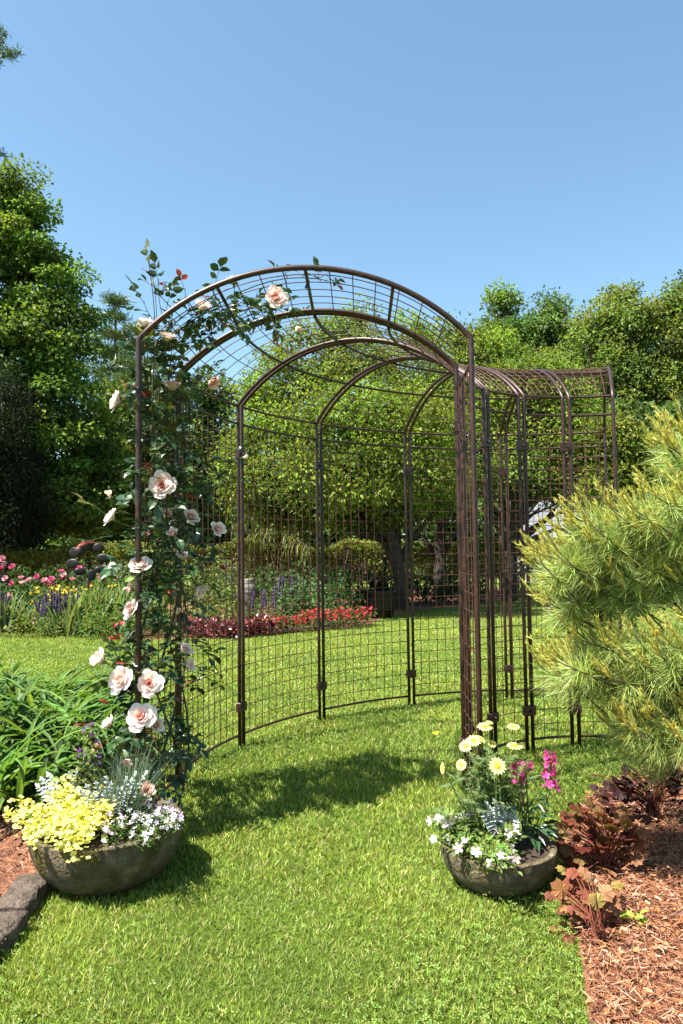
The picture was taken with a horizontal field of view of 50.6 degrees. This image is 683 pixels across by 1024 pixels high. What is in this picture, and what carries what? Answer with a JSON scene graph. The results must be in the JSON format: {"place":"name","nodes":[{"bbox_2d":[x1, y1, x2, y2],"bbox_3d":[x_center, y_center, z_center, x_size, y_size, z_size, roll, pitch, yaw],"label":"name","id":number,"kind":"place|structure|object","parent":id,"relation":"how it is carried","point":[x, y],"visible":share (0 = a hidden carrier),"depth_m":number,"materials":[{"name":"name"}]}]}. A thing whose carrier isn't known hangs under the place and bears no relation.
{"place":"outdoors","nodes":[
{"label":"outdoors","id":0,"kind":"place"},
{"bbox_2d":[0,590,519,638],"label":"flower bed soil","id":1,"kind":"structure","parent":0,"point":[440,604],"depth_m":13.54,"materials":[{"name":"brown soil"}]},
{"bbox_2d":[0,591,12,630],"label":"salvia","id":2,"kind":"object","parent":1,"relation":"on","point":[3,599],"visible":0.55,"depth_m":10.70,"materials":[{"name":"purple plant"}]},
{"bbox_2d":[0,23,24,301],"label":"pine tree","id":3,"kind":"object","parent":1,"relation":"on","point":[9,53],"visible":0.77,"depth_m":21.27,"materials":[{"name":"green plant"}]},
{"bbox_2d":[0,555,36,613],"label":"peony","id":4,"kind":"object","parent":1,"relation":"on","point":[10,566],"visible":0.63,"depth_m":11.54,"materials":[{"name":"pink plant"}]},
{"bbox_2d":[0,590,48,632],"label":"iris","id":5,"kind":"object","parent":1,"relation":"on","point":[12,611],"visible":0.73,"depth_m":10.71,"materials":[{"name":"green plant"}]},
{"bbox_2d":[0,612,62,632],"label":"leafy mound","id":6,"kind":"object","parent":1,"relation":"on","point":[25,622],"visible":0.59,"depth_m":10.54,"materials":[{"name":"green plant"}]},
{"bbox_2d":[0,350,62,596],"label":"arborvitae tree","id":7,"kind":"object","parent":1,"relation":"on","point":[20,499],"visible":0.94,"depth_m":15.47,"materials":[{"name":"green plant"}]},
{"bbox_2d":[0,566,75,624],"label":"peony","id":8,"kind":"object","parent":1,"relation":"on","point":[50,579],"visible":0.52,"depth_m":11.42,"materials":[{"name":"pink plant"}]},
{"bbox_2d":[18,583,71,631],"bbox_3d":[-4.389,1.450,10.958,0.948,0.764,0.814,-1,-3,0],"label":"loosestrife","id":9,"kind":"object","parent":1,"relation":"on","point":[50,587],"visible":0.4,"depth_m":10.88,"materials":[{"name":"yellow plant"}]},
{"bbox_2d":[30,596,61,631],"bbox_3d":[-4.311,1.508,10.552,0.468,0.590,0.394,-1,-3,0],"label":"salvia","id":10,"kind":"object","parent":1,"relation":"on","point":[40,611],"visible":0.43,"depth_m":10.52,"materials":[{"name":"purple plant"}]},
{"bbox_2d":[31,616,72,635],"bbox_3d":[-4.077,1.609,10.236,0.600,0.290,0.640,-1,-3,0],"label":"leafy mound","id":11,"kind":"object","parent":1,"relation":"on","point":[62,623],"visible":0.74,"depth_m":10.14,"materials":[{"name":"green plant"}]},
{"bbox_2d":[38,588,80,634],"bbox_3d":[-4.088,1.421,10.438,0.656,0.672,0.518,-1,-3,0],"label":"salvia","id":12,"kind":"object","parent":1,"relation":"on","point":[54,596],"visible":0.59,"depth_m":10.34,"materials":[{"name":"purple plant"}]},
{"bbox_2d":[16,563,112,618],"bbox_3d":[-4.463,1.368,11.848,1.630,1.086,1.405,0,-3,-18],"label":"peony","id":13,"kind":"object","parent":1,"relation":"on","point":[63,576],"visible":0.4,"depth_m":11.67,"materials":[{"name":"pink plant"}]},
{"bbox_2d":[0,152,149,601],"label":"maple tree","id":14,"kind":"object","parent":1,"relation":"on","point":[51,320],"visible":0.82,"depth_m":17.62,"materials":[{"name":"green plant"}]},
{"bbox_2d":[21,585,132,636],"bbox_3d":[-3.636,1.375,10.280,1.410,0.715,1.220,-2,-3,15],"label":"iris","id":15,"kind":"object","parent":1,"relation":"on","point":[68,617],"visible":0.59,"depth_m":10.14,"materials":[{"name":"green plant"}]},
{"bbox_2d":[66,540,110,594],"bbox_3d":[-3.678,1.076,10.517,0.669,1.338,0.107,-1,-3,0],"label":"wind spinner","id":16,"kind":"object","parent":1,"relation":"on","point":[82,551],"visible":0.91,"depth_m":10.51,"materials":[{"name":"black metal"}]},
{"bbox_2d":[63,582,142,634],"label":"iris","id":17,"kind":"object","parent":1,"relation":"on","point":[107,599],"visible":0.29,"depth_m":10.39,"materials":[{"name":"green plant"}]},
{"bbox_2d":[70,563,142,596],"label":"iris","id":18,"kind":"object","parent":1,"relation":"on","point":[112,582],"visible":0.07,"depth_m":12.64,"materials":[{"name":"plant"}]},
{"bbox_2d":[73,603,148,638],"bbox_3d":[-3.123,1.479,9.805,0.946,0.498,0.875,1,-3,-25],"label":"leafy mound","id":19,"kind":"object","parent":1,"relation":"on","point":[109,623],"visible":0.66,"depth_m":9.73,"materials":[{"name":"green plant"}]},
{"bbox_2d":[80,563,167,614],"bbox_3d":[-3.644,1.344,11.815,1.662,1.031,1.361,-1,-3,0],"label":"peony","id":20,"kind":"object","parent":1,"relation":"on","point":[114,581],"visible":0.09,"depth_m":11.69,"materials":[{"name":"plant"}]},
{"bbox_2d":[83,582,168,632],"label":"iris","id":21,"kind":"object","parent":1,"relation":"on","point":[126,599],"visible":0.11,"depth_m":10.88,"materials":[{"name":"green plant"}]},
{"bbox_2d":[108,600,174,635],"bbox_3d":[-2.661,1.462,9.976,0.866,0.514,0.870,-4,-4,42],"label":"leafy mound","id":22,"kind":"object","parent":1,"relation":"on","point":[155,605],"visible":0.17,"depth_m":9.88,"materials":[{"name":"green plant"}]},
{"bbox_2d":[133,556,210,620],"bbox_3d":[-2.711,1.262,11.517,1.320,1.151,1.030,-1,-3,0],"label":"shrub","id":23,"kind":"object","parent":1,"relation":"on","point":[185,587],"visible":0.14,"depth_m":11.49,"materials":[{"name":"green plant"}]},
{"bbox_2d":[172,552,236,619],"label":"shrub","id":24,"kind":"object","parent":1,"relation":"on","point":[216,576],"visible":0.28,"depth_m":11.93,"materials":[{"name":"green plant"}]},
{"bbox_2d":[188,616,225,637],"bbox_3d":[-1.828,1.550,9.679,0.557,0.310,0.431,0,-3,-16],"label":"coleus","id":25,"kind":"object","parent":1,"relation":"on","point":[195,629],"visible":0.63,"depth_m":9.64,"materials":[{"name":"red plant"}]},
{"bbox_2d":[189,581,247,629],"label":"shrub","id":26,"kind":"object","parent":1,"relation":"on","point":[217,603],"visible":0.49,"depth_m":10.28,"materials":[{"name":"green plant"}]},
{"bbox_2d":[201,616,236,638],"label":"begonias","id":27,"kind":"object","parent":1,"relation":"on","point":[217,619],"visible":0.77,"depth_m":9.56,"materials":[{"name":"red plant"}]},
{"bbox_2d":[199,556,256,617],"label":"shrub","id":28,"kind":"object","parent":1,"relation":"on","point":[229,579],"visible":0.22,"depth_m":12.45,"materials":[{"name":"green plant"}]},
{"bbox_2d":[221,616,253,638],"bbox_3d":[-1.430,1.531,9.678,0.499,0.311,0.420,-1,-3,0],"label":"coleus","id":29,"kind":"object","parent":1,"relation":"on","point":[235,629],"visible":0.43,"depth_m":9.62,"materials":[{"name":"red plant"}]},
{"bbox_2d":[236,579,256,617],"bbox_3d":[-1.552,1.448,11.840,0.356,0.705,0.356,-1,-3,0],"label":"clay urn","id":30,"kind":"object","parent":1,"relation":"on","point":[252,588],"visible":0.39,"depth_m":11.72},
{"bbox_2d":[234,616,270,635],"bbox_3d":[-1.213,1.544,9.813,0.542,0.289,0.462,-1,-3,0],"label":"coleus","id":31,"kind":"object","parent":1,"relation":"on","point":[259,626],"visible":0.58,"depth_m":9.77,"materials":[{"name":"red plant"}]},
{"bbox_2d":[234,586,279,618],"bbox_3d":[-1.178,1.376,10.397,0.786,0.666,0.651,-1,-3,0],"label":"salvia","id":32,"kind":"object","parent":1,"relation":"on","point":[264,602],"visible":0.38,"depth_m":10.43,"materials":[{"name":"purple plant"}]},
{"bbox_2d":[233,563,284,615],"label":"shrub","id":33,"kind":"object","parent":1,"relation":"on","point":[259,574],"visible":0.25,"depth_m":12.82,"materials":[{"name":"green plant"}]},
{"bbox_2d":[245,613,280,636],"bbox_3d":[-1.080,1.541,9.869,0.537,0.338,0.430,-1,-3,0],"label":"coleus","id":34,"kind":"object","parent":1,"relation":"on","point":[266,625],"visible":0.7,"depth_m":9.85,"materials":[{"name":"red plant"}]},
{"bbox_2d":[226,481,325,585],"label":"weeping conifer","id":35,"kind":"object","parent":1,"relation":"on","point":[298,543],"visible":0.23,"depth_m":16.98,"materials":[{"name":"green plant"}]},
{"bbox_2d":[252,566,311,618],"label":"shrub","id":36,"kind":"object","parent":1,"relation":"on","point":[258,587],"visible":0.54,"depth_m":11.70,"materials":[{"name":"green plant"}]},
{"bbox_2d":[0,534,564,607],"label":"hedge","id":37,"kind":"object","parent":1,"relation":"on","point":[58,555],"visible":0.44,"depth_m":17.07,"materials":[{"name":"green plant"}]},
{"bbox_2d":[269,574,304,615],"bbox_3d":[-0.880,1.382,11.563,0.616,0.773,0.528,1,-3,-24],"label":"salvia","id":38,"kind":"object","parent":1,"relation":"on","point":[292,585],"visible":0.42,"depth_m":11.46,"materials":[{"name":"purple plant"}]},
{"bbox_2d":[286,613,315,631],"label":"red bedding plant","id":39,"kind":"object","parent":1,"relation":"on","point":[299,621],"visible":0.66,"depth_m":10.19,"materials":[{"name":"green plant"}]},
{"bbox_2d":[266,560,338,611],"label":"shrub","id":40,"kind":"object","parent":1,"relation":"on","point":[289,573],"visible":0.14,"depth_m":13.13,"materials":[{"name":"green plant"}]},
{"bbox_2d":[271,576,340,623],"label":"shrub","id":41,"kind":"object","parent":1,"relation":"on","point":[306,601],"visible":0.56,"depth_m":11.24,"materials":[{"name":"green plant"}]},
{"bbox_2d":[295,610,326,628],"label":"red bedding plant","id":42,"kind":"object","parent":1,"relation":"on","point":[306,621],"visible":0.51,"depth_m":10.30,"materials":[{"name":"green plant"}]},
{"bbox_2d":[310,608,336,629],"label":"red bedding plant","id":43,"kind":"object","parent":1,"relation":"on","point":[327,615],"visible":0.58,"depth_m":10.42,"materials":[{"name":"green plant"}]},
{"bbox_2d":[295,564,365,614],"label":"shrub","id":44,"kind":"object","parent":1,"relation":"on","point":[348,594],"visible":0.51,"depth_m":12.07,"materials":[{"name":"green plant"}]},
{"bbox_2d":[324,608,345,629],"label":"red bedding plant","id":45,"kind":"object","parent":1,"relation":"on","point":[331,618],"visible":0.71,"depth_m":10.45,"materials":[{"name":"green plant"}]},
{"bbox_2d":[328,606,357,627],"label":"red bedding plant","id":46,"kind":"object","parent":1,"relation":"on","point":[345,616],"visible":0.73,"depth_m":10.60,"materials":[{"name":"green plant"}]},
{"bbox_2d":[198,292,493,609],"bbox_3d":[0.105,-1.094,13.565,5.720,6.243,4.868,-1,-3,0],"label":"crabapple tree","id":47,"kind":"object","parent":1,"relation":"on","point":[420,488],"visible":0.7,"depth_m":13.20,"materials":[{"name":"green plant"}]},
{"bbox_2d":[325,569,386,614],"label":"shrub","id":48,"kind":"object","parent":1,"relation":"on","point":[363,603],"visible":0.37,"depth_m":12.44,"materials":[{"name":"green plant"}]},
{"bbox_2d":[343,607,371,626],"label":"red bedding plant","id":49,"kind":"object","parent":1,"relation":"on","point":[361,613],"visible":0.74,"depth_m":10.70,"materials":[{"name":"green plant"}]},
{"bbox_2d":[351,606,381,624],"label":"red bedding plant","id":50,"kind":"object","parent":1,"relation":"on","point":[369,613],"visible":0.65,"depth_m":10.92,"materials":[{"name":"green plant"}]},
{"bbox_2d":[348,562,405,618],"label":"potted plant","id":51,"kind":"object","parent":1,"relation":"on","point":[384,582],"visible":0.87,"depth_m":12.05,"materials":[{"name":"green plant"}]},
{"bbox_2d":[409,574,455,605],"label":"shrub","id":52,"kind":"object","parent":1,"relation":"on","point":[426,589],"visible":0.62,"depth_m":15.02,"materials":[{"name":"green plant"}]},
{"bbox_2d":[433,573,485,602],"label":"shrub","id":53,"kind":"object","parent":1,"relation":"on","point":[455,590],"visible":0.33,"depth_m":15.44,"materials":[{"name":"green plant"}]},
{"bbox_2d":[398,309,553,597],"bbox_3d":[2.823,-1.286,17.142,4.779,6.946,3.806,-1,-3,0],"label":"crabapple tree","id":54,"kind":"object","parent":1,"relation":"on","point":[483,351],"visible":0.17,"depth_m":16.79,"materials":[{"name":"green plant"}]},
{"bbox_2d":[0,562,682,1023],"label":"lawn","id":55,"kind":"structure","parent":0,"point":[498,606],"depth_m":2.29,"materials":[{"name":"green plant"}]},
{"bbox_2d":[0,725,159,957],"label":"mulch bed","id":56,"kind":"object","parent":55,"relation":"on","point":[19,858],"visible":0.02,"depth_m":2.74,"materials":[{"name":"brown wood"}]},
{"bbox_2d":[0,910,28,955],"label":"edging stone","id":57,"kind":"object","parent":56,"relation":"on","point":[13,925],"visible":1,"depth_m":2.12,"materials":[{"name":"grey stone"}]},
{"bbox_2d":[0,654,40,707],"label":"leafy perennial","id":58,"kind":"object","parent":56,"relation":"on","point":[23,682],"visible":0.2,"depth_m":4.23,"materials":[{"name":"green plant"}]},
{"bbox_2d":[0,690,44,753],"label":"leafy perennial","id":59,"kind":"object","parent":56,"relation":"on","point":[20,710],"visible":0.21,"depth_m":3.61,"materials":[{"name":"green plant"}]},
{"bbox_2d":[0,873,50,920],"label":"edging stone","id":60,"kind":"object","parent":56,"relation":"on","point":[23,892],"visible":0.88,"depth_m":2.31,"materials":[{"name":"grey stone"}]},
{"bbox_2d":[0,654,93,701],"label":"daylily","id":61,"kind":"object","parent":56,"relation":"on","point":[19,672],"visible":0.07,"depth_m":4.65,"materials":[{"name":"green plant"}]},
{"bbox_2d":[0,707,126,821],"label":"daylily","id":62,"kind":"object","parent":56,"relation":"on","point":[23,778],"visible":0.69,"depth_m":3.16,"materials":[{"name":"green plant"}]},
{"bbox_2d":[0,673,134,774],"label":"daylily","id":63,"kind":"object","parent":56,"relation":"on","point":[27,697],"visible":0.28,"depth_m":3.82,"materials":[{"name":"green plant"}]},
{"bbox_2d":[0,660,159,730],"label":"daylily","id":64,"kind":"object","parent":56,"relation":"on","point":[65,688],"visible":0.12,"depth_m":4.53,"materials":[{"name":"green plant"}]},
{"bbox_2d":[0,684,190,791],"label":"daylily","id":65,"kind":"object","parent":56,"relation":"on","point":[53,732],"visible":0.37,"depth_m":3.62,"materials":[{"name":"green plant"}]},
{"bbox_2d":[0,685,211,775],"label":"daylily","id":66,"kind":"object","parent":56,"relation":"on","point":[103,716],"visible":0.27,"depth_m":3.70,"materials":[{"name":"green plant"}]},
{"bbox_2d":[18,653,193,714],"bbox_3d":[-1.671,1.222,4.601,1.159,0.457,1.328,-3,-4,38],"label":"daylily","id":67,"kind":"object","parent":56,"relation":"on","point":[63,675],"visible":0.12,"depth_m":4.64,"materials":[{"name":"green plant"}]},
{"bbox_2d":[66,288,136,542],"bbox_3d":[-8.531,-2.807,27.129,4.778,11.255,4.734,2,-4,-38],"label":"pine tree","id":68,"kind":"object","parent":55,"relation":"on","point":[115,314],"visible":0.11,"depth_m":27.11,"materials":[{"name":"green plant"}]},
{"bbox_2d":[27,797,183,895],"bbox_3d":[-0.829,1.189,2.558,0.523,0.200,0.522,-1,-3,0],"label":"stone bowl","id":69,"kind":"object","parent":55,"relation":"on","point":[109,868],"visible":0.6,"depth_m":2.35,"materials":[{"name":"stone"}]},
{"bbox_2d":[35,768,80,806],"bbox_3d":[-1.021,1.022,2.602,0.178,0.197,0.039,-1,-3,0],"label":"dusty miller","id":70,"kind":"object","parent":69,"relation":"on","point":[49,775],"visible":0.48,"depth_m":2.61,"materials":[{"name":"silver plant"}]},
{"bbox_2d":[2,774,118,862],"bbox_3d":[-0.928,1.023,2.438,0.445,0.184,0.296,-4,-4,43],"label":"golden plant","id":71,"kind":"object","parent":69,"relation":"on","point":[68,816],"visible":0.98,"depth_m":2.44,"materials":[{"name":"yellow plant"}]},
{"bbox_2d":[67,721,114,804],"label":"violet plant","id":72,"kind":"object","parent":69,"relation":"in","point":[83,767],"visible":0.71,"depth_m":2.62,"materials":[{"name":"green plant"}]},
{"bbox_2d":[77,770,147,824],"bbox_3d":[-0.793,1.007,2.518,0.246,0.212,0.037,-1,-3,0],"label":"dusty miller","id":73,"kind":"object","parent":69,"relation":"in","point":[91,800],"visible":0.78,"depth_m":2.51,"materials":[{"name":"silver plant"}]},
{"bbox_2d":[73,739,176,829],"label":"blue grass","id":74,"kind":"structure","parent":69,"relation":"in","point":[137,800],"depth_m":2.56,"materials":[{"name":"green plant"}]},
{"bbox_2d":[99,796,183,851],"bbox_3d":[-0.674,1.084,2.439,0.310,0.163,0.462,-1,-3,0],"label":"bedding plant","id":75,"kind":"object","parent":69,"relation":"in","point":[150,822],"visible":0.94,"depth_m":2.43,"materials":[{"name":"white plant"}]},
{"bbox_2d":[86,316,185,535],"bbox_3d":[-7.061,-2.098,25.121,4.668,9.584,5.403,1,-3,-26],"label":"pine tree","id":76,"kind":"object","parent":55,"relation":"on","point":[128,328],"visible":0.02,"depth_m":24.97,"materials":[{"name":"green plant"}]},
{"bbox_2d":[86,375,212,540],"bbox_3d":[-6.189,-0.851,22.105,4.390,6.846,3.495,-1,-3,0],"label":"bushy tree","id":77,"kind":"object","parent":55,"relation":"on","point":[131,504],"visible":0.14,"depth_m":21.56,"materials":[{"name":"green plant"}]},
{"bbox_2d":[111,364,253,585],"bbox_3d":[-5.148,-1.117,24.098,4.826,7.565,4.838,2,-4,-45],"label":"young tree","id":78,"kind":"object","parent":55,"relation":"on","point":[222,409],"visible":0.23,"depth_m":23.61,"materials":[{"name":"green plant"}]},
{"bbox_2d":[30,394,682,587],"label":"woodland foliage","id":79,"kind":"object","parent":55,"relation":"on","point":[60,541],"visible":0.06,"depth_m":28.13,"materials":[{"name":"green plant"}]},
{"bbox_2d":[135,265,625,815],"bbox_3d":[0.479,0.213,4.268,1.859,2.353,3.771,-3,-4,41],"label":"garden arbor","id":80,"kind":"object","parent":55,"relation":"on","point":[459,373],"visible":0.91,"depth_m":4.11,"materials":[{"name":"metal"}]},
{"bbox_2d":[71,238,345,810],"bbox_3d":[-0.538,0.085,3.189,1.144,2.462,0.822,-1,-3,0],"label":"climbing rose","id":81,"kind":"object","parent":80,"relation":"attached to","point":[162,482],"visible":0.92,"depth_m":3.07,"materials":[{"name":"green plant"}]},
{"bbox_2d":[440,821,557,896],"bbox_3d":[0.537,1.197,2.478,0.396,0.140,0.399,-1,-3,0],"label":"stone bowl","id":82,"kind":"object","parent":55,"relation":"on","point":[535,868],"visible":0.7,"depth_m":2.33,"materials":[{"name":"stone"}]},
{"bbox_2d":[422,806,527,875],"bbox_3d":[0.463,1.099,2.414,0.304,0.171,0.473,2,-4,-40],"label":"trailing plant","id":83,"kind":"object","parent":82,"relation":"in","point":[475,841],"visible":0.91,"depth_m":2.39,"materials":[{"name":"white plant"}]},
{"bbox_2d":[432,721,555,841],"bbox_3d":[0.530,0.964,2.531,0.439,0.437,0.311,-1,-3,0],"label":"daisy plant","id":84,"kind":"object","parent":82,"relation":"in","point":[488,785],"visible":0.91,"depth_m":2.51,"materials":[{"name":"green plant"}]},
{"bbox_2d":[477,798,519,842],"bbox_3d":[0.529,1.056,2.454,0.148,0.174,0.044,-1,-3,0],"label":"dusty miller","id":85,"kind":"object","parent":82,"relation":"in","point":[501,818],"visible":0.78,"depth_m":2.45,"materials":[{"name":"silver plant"}]},
{"bbox_2d":[493,748,570,851],"bbox_3d":[0.646,0.976,2.466,0.267,0.322,0.121,-1,-3,8],"label":"angelonia","id":86,"kind":"object","parent":82,"relation":"on","point":[546,830],"visible":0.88,"depth_m":2.48,"materials":[{"name":"green plant"}]},
{"bbox_2d":[467,276,558,367],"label":"broadleaf tree","id":87,"kind":"object","parent":55,"relation":"on","point":[503,301],"visible":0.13,"depth_m":36.08,"materials":[{"name":"green plant"}]},
{"bbox_2d":[512,284,585,394],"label":"broadleaf tree","id":88,"kind":"object","parent":55,"relation":"on","point":[544,323],"visible":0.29,"depth_m":37.75,"materials":[{"name":"green plant"}]},
{"bbox_2d":[468,342,630,600],"bbox_3d":[4.422,-0.905,16.008,4.334,6.023,2.990,-1,-3,0],"label":"crabapple tree","id":89,"kind":"object","parent":55,"relation":"on","point":[550,405],"visible":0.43,"depth_m":15.67,"materials":[{"name":"green plant"}]},
{"bbox_2d":[500,501,640,582],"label":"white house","id":90,"kind":"structure","parent":55,"relation":"on","point":[540,515],"depth_m":24.66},
{"bbox_2d":[547,310,607,411],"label":"broadleaf tree","id":91,"kind":"object","parent":55,"relation":"on","point":[561,335],"visible":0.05,"depth_m":36.79,"materials":[{"name":"green plant"}]},
{"bbox_2d":[561,398,680,565],"bbox_3d":[5.960,-0.149,15.064,2.803,4.365,2.148,-1,-3,0],"label":"bushy tree","id":92,"kind":"object","parent":55,"relation":"on","point":[631,433],"visible":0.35,"depth_m":14.71,"materials":[{"name":"green plant"}]},
{"bbox_2d":[560,759,682,1023],"bbox_3d":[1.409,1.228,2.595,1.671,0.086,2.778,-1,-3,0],"label":"bark mulch","id":93,"kind":"object","parent":55,"relation":"on","point":[632,979],"visible":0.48,"depth_m":2.02,"materials":[{"name":"brown wood"}]},
{"bbox_2d":[544,865,632,945],"bbox_3d":[0.740,1.201,2.170,0.345,0.298,0.230,2,-4,-43],"label":"heuchera","id":94,"kind":"object","parent":93,"relation":"on","point":[603,898],"visible":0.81,"depth_m":2.12,"materials":[{"name":"brown plant"}]},
{"bbox_2d":[512,392,682,796],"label":"white pine","id":95,"kind":"object","parent":93,"relation":"on","point":[597,552],"visible":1,"depth_m":2.37,"materials":[{"name":"green plant"}]},
{"bbox_2d":[552,796,649,887],"bbox_3d":[0.884,1.167,2.505,0.363,0.374,0.338,-1,-3,0],"label":"heuchera","id":96,"kind":"object","parent":93,"relation":"on","point":[602,852],"visible":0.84,"depth_m":2.48,"materials":[{"name":"brown plant"}]},
{"bbox_2d":[619,910,647,925],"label":"weed seedling","id":97,"kind":"object","parent":93,"relation":"on","point":[626,914],"visible":1,"depth_m":2.12,"materials":[{"name":"green plant"}]},
{"bbox_2d":[589,755,682,816],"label":"heuchera","id":98,"kind":"object","parent":93,"relation":"on","point":[625,794],"visible":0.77,"depth_m":2.95,"materials":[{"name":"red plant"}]},
{"bbox_2d":[561,278,682,437],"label":"broadleaf tree","id":99,"kind":"object","parent":55,"relation":"on","point":[625,356],"visible":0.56,"depth_m":33.75,"materials":[{"name":"green plant"}]},
{"bbox_2d":[627,269,682,418],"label":"broadleaf tree","id":100,"kind":"object","parent":55,"relation":"on","point":[674,302],"visible":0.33,"depth_m":33.80,"materials":[{"name":"green plant"}]},
{"bbox_2d":[0,0,682,549],"label":"sky","id":101,"kind":"structure","parent":0,"point":[441,151],"materials":[{"name":"blue"}]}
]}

